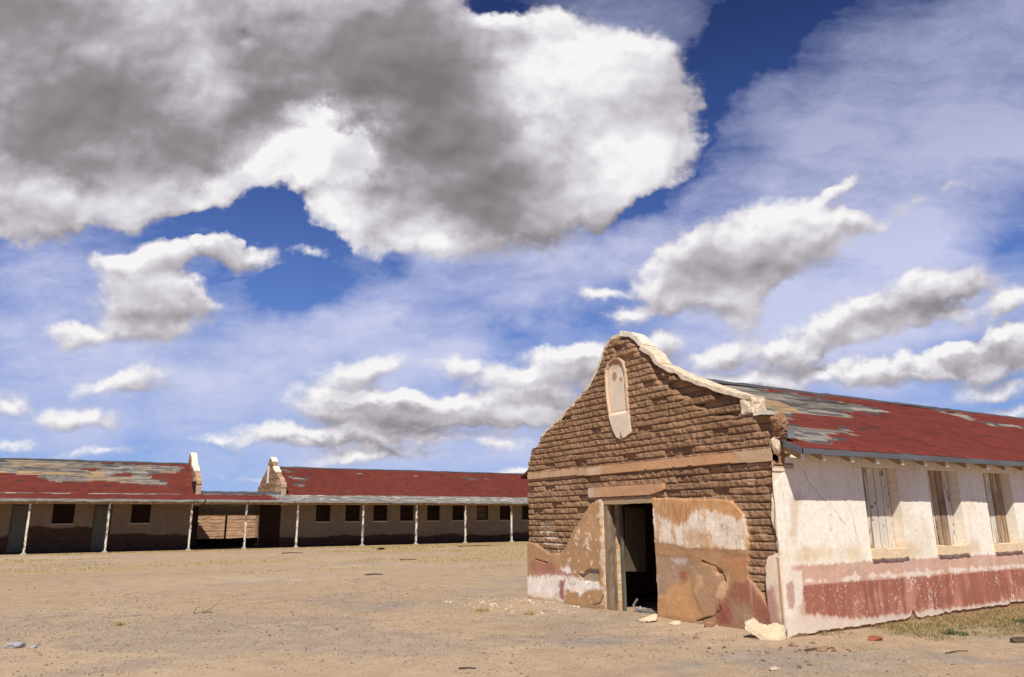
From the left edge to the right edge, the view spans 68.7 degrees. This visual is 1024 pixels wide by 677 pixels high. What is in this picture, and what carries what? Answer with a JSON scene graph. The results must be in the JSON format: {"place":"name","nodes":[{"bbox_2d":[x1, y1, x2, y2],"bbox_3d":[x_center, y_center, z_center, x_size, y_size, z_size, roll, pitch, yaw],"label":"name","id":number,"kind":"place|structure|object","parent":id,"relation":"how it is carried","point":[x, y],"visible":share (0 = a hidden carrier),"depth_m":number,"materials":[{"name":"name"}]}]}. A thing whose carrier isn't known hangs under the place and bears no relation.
{"place":"outdoors","nodes":[
{"label":"outdoors","id":0,"kind":"place"},
{"bbox_2d":[0,542,527,590],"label":"dry grass","id":1,"kind":"structure","parent":0,"point":[410,548],"depth_m":43.53,"materials":[{"name":"yellow plant"}]},
{"bbox_2d":[0,541,1023,676],"bbox_3d":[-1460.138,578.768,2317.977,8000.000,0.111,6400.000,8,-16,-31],"label":"ground","id":2,"kind":"structure","parent":0,"point":[497,582],"depth_m":12.22,"materials":[{"name":"brown gravel"}]},
{"bbox_2d":[3,642,25,648],"bbox_3d":[-7.116,4.388,10.700,0.262,0.115,0.181,1,-14,-7],"label":"stone","id":3,"kind":"object","parent":2,"relation":"on","point":[11,645],"visible":0.92,"depth_m":10.64,"materials":[{"name":"white stone"}]},
{"bbox_2d":[0,452,204,554],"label":"long building","id":4,"kind":"structure","parent":2,"relation":"on","point":[60,505],"depth_m":49.25,"materials":[{"name":"brown metal"}]},
{"bbox_2d":[6,505,28,553],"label":"door","id":5,"kind":"structure","parent":4,"relation":"in","point":[15,543],"depth_m":46.54,"materials":[{"name":"wood"}]},
{"bbox_2d":[50,504,74,524],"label":"window","id":6,"kind":"structure","parent":4,"relation":"in","point":[62,513],"depth_m":47.99,"materials":[{"name":"brown wood"}]},
{"bbox_2d":[89,505,112,551],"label":"door","id":7,"kind":"structure","parent":4,"relation":"in","point":[97,541],"depth_m":48.84,"materials":[{"name":"wood"}]},
{"bbox_2d":[129,504,150,523],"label":"window","id":8,"kind":"structure","parent":4,"relation":"in","point":[140,514],"depth_m":50.28,"materials":[{"name":"brown wood"}]},
{"bbox_2d":[111,620,124,625],"bbox_3d":[-6.840,4.947,13.047,0.321,0.104,0.262,-11,-17,36],"label":"weed","id":9,"kind":"object","parent":2,"relation":"on","point":[116,623],"visible":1,"depth_m":13.01,"materials":[{"name":"beige plant"}]},
{"bbox_2d":[193,600,219,613],"bbox_3d":[-5.973,5.292,14.807,0.228,0.239,0.601,-11,-17,37],"label":"twig","id":10,"kind":"object","parent":2,"relation":"on","point":[207,611],"visible":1,"depth_m":14.73,"materials":[{"name":"brown wood"}]},
{"bbox_2d":[196,516,255,538],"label":"adobe wall","id":11,"kind":"structure","parent":2,"relation":"on","point":[210,527],"depth_m":61.13,"materials":[{"name":"brown brick"}]},
{"bbox_2d":[196,457,530,548],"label":"long building","id":12,"kind":"structure","parent":2,"relation":"on","point":[295,507],"depth_m":59.05,"materials":[{"name":"brown metal"}]},
{"bbox_2d":[315,505,330,522],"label":"window","id":13,"kind":"structure","parent":12,"relation":"in","point":[322,511],"depth_m":56.60,"materials":[{"name":"brown wood"}]},
{"bbox_2d":[345,505,359,521],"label":"window","id":14,"kind":"structure","parent":12,"relation":"in","point":[352,511],"depth_m":57.78,"materials":[{"name":"brown wood"}]},
{"bbox_2d":[373,505,387,521],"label":"window","id":15,"kind":"structure","parent":12,"relation":"in","point":[380,511],"depth_m":58.95,"materials":[{"name":"brown wood"}]},
{"bbox_2d":[399,505,413,521],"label":"window","id":16,"kind":"structure","parent":12,"relation":"in","point":[406,511],"depth_m":60.06,"materials":[{"name":"brown wood"}]},
{"bbox_2d":[427,505,439,521],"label":"window","id":17,"kind":"structure","parent":12,"relation":"in","point":[432,510],"depth_m":61.29,"materials":[{"name":"brown wood"}]},
{"bbox_2d":[452,505,463,520],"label":"window","id":18,"kind":"structure","parent":12,"relation":"in","point":[458,510],"depth_m":62.46,"materials":[{"name":"brown wood"}]},
{"bbox_2d":[476,505,488,520],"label":"window","id":19,"kind":"structure","parent":12,"relation":"in","point":[482,510],"depth_m":63.63,"materials":[{"name":"brown wood"}]},
{"bbox_2d":[499,505,510,520],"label":"window","id":20,"kind":"structure","parent":12,"relation":"in","point":[504,510],"depth_m":64.75,"materials":[{"name":"brown wood"}]},
{"bbox_2d":[522,506,529,520],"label":"window","id":21,"kind":"structure","parent":12,"relation":"in","point":[525,509],"depth_m":65.82,"materials":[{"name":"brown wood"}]},
{"bbox_2d":[459,667,475,668],"bbox_3d":[-0.532,3.916,8.909,0.207,0.026,0.022,0,-14,-4],"label":"stick","id":22,"kind":"object","parent":2,"relation":"on","point":[467,667],"visible":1,"depth_m":8.90,"materials":[{"name":"brown wood"}]},
{"bbox_2d":[473,607,492,611],"bbox_3d":[-0.579,5.312,14.723,0.407,0.098,0.421,8,-16,-31],"label":"weed","id":23,"kind":"object","parent":2,"relation":"on","point":[484,610],"visible":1,"depth_m":14.71,"materials":[{"name":"beige plant"}]},
{"bbox_2d":[523,609,537,614],"bbox_3d":[0.338,5.167,14.160,0.331,0.110,0.287,-3,-14,11],"label":"weed","id":24,"kind":"object","parent":2,"relation":"on","point":[532,612],"visible":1,"depth_m":14.14,"materials":[{"name":"beige plant"}]},
{"bbox_2d":[639,613,657,621],"bbox_3d":[2.318,4.746,12.752,0.330,0.030,0.180,-2,26,6],"label":"plaster slab","id":25,"kind":"object","parent":2,"relation":"on","point":[652,617],"depth_m":12.72,"materials":[{"name":"stone"}]},
{"bbox_2d":[669,620,680,624],"bbox_3d":[2.688,4.685,12.350,0.214,0.028,0.116,5,21,0],"label":"plaster slab","id":26,"kind":"object","parent":2,"relation":"on","point":[675,622],"depth_m":12.34,"materials":[{"name":"stone"}]},
{"bbox_2d":[704,621,713,626],"bbox_3d":[3.115,4.538,11.873,0.159,0.120,0.134,2,-14,-9],"label":"debris lump","id":27,"kind":"object","parent":2,"relation":"on","point":[708,624],"visible":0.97,"depth_m":11.82,"materials":[{"name":"stone"}]},
{"bbox_2d":[745,617,786,639],"bbox_3d":[3.668,4.229,10.826,0.590,0.416,0.087,0,-46,-3],"label":"plaster slab","id":28,"kind":"object","parent":2,"relation":"on","point":[772,631],"depth_m":10.80,"materials":[{"name":"stone"}]},
{"bbox_2d":[521,331,1023,637],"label":"adobe building","id":29,"kind":"structure","parent":2,"relation":"on","point":[682,495],"depth_m":13.41,"materials":[{"name":"paint"}]},
{"bbox_2d":[625,507,645,571],"bbox_3d":[2.466,4.021,15.009,0.528,1.238,0.048,12,-18,-32],"label":"door","id":30,"kind":"structure","parent":29,"relation":"in","point":[635,554],"depth_m":14.98,"materials":[{"name":"wood"}]},
{"bbox_2d":[632,598,657,613],"bbox_3d":[2.615,5.013,14.014,0.121,0.224,1.051,8,-16,-31],"label":"bent pipe","id":31,"kind":"object","parent":29,"relation":"on","point":[641,610],"visible":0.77,"depth_m":14.17,"materials":[{"name":"metal"}]},
{"bbox_2d":[643,607,657,613],"bbox_3d":[2.962,5.134,14.113,0.611,0.065,0.809,8,-16,-31],"label":"loose board","id":32,"kind":"object","parent":29,"relation":"on","point":[654,609],"visible":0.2,"depth_m":14.20,"materials":[{"name":"grey wood"}]},
{"bbox_2d":[861,468,910,558],"bbox_3d":[6.277,2.922,12.873,1.200,1.700,0.355,8,-16,-31],"label":"window","id":33,"kind":"structure","parent":29,"relation":"in","point":[875,483],"depth_m":12.96,"materials":[{"name":"brown wood"}]},
{"bbox_2d":[926,471,971,554],"bbox_3d":[7.919,3.146,13.851,1.200,1.700,0.355,8,-16,-31],"label":"window","id":34,"kind":"structure","parent":29,"relation":"in","point":[945,535],"depth_m":13.94,"materials":[{"name":"brown wood"}]},
{"bbox_2d":[983,473,1023,551],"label":"window","id":35,"kind":"structure","parent":29,"relation":"in","point":[995,503],"depth_m":14.93,"materials":[{"name":"brown wood"}]},
{"bbox_2d":[769,666,778,670],"bbox_3d":[3.040,3.828,8.674,0.168,0.065,0.072,8,-16,-31],"label":"rubble piece","id":36,"kind":"object","parent":2,"relation":"on","point":[773,668],"visible":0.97,"depth_m":8.64,"materials":[{"name":"stone"}]},
{"bbox_2d":[817,647,827,651],"bbox_3d":[4.093,4.105,9.889,0.153,0.065,0.096,8,-16,-31],"label":"stone","id":37,"kind":"object","parent":2,"relation":"on","point":[822,649],"visible":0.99,"depth_m":9.86,"materials":[{"name":"beige stone"}]},
{"bbox_2d":[868,635,882,640],"bbox_3d":[5.213,4.306,10.762,0.291,0.091,0.150,8,-16,-31],"label":"brick piece","id":38,"kind":"object","parent":2,"relation":"on","point":[873,638],"visible":0.97,"depth_m":10.71,"materials":[{"name":"brick"}]},
{"bbox_2d":[817,606,1023,648],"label":"dry grass","id":39,"kind":"structure","parent":2,"relation":"on","point":[993,617],"depth_m":12.01,"materials":[{"name":"yellow plant"}]},
{"bbox_2d":[939,629,968,635],"bbox_3d":[6.650,4.407,11.252,0.451,0.087,0.421,8,-16,-31],"label":"weed","id":40,"kind":"object","parent":2,"relation":"on","point":[951,632],"visible":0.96,"depth_m":11.23,"materials":[{"name":"green plant"}]},
{"bbox_2d":[1008,618,1023,624],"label":"weed","id":41,"kind":"object","parent":2,"relation":"on","point":[1022,620],"visible":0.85,"depth_m":12.42,"materials":[{"name":"green plant"}]},
{"bbox_2d":[0,0,1023,491],"label":"sky","id":42,"kind":"structure","parent":0,"point":[238,235],"materials":[{"name":"blue"}]},
{"bbox_2d":[1010,637,1023,642],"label":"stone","id":43,"kind":"object","parent":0,"point":[1017,639],"visible":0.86,"depth_m":10.48,"materials":[{"name":"stone"}]}
]}

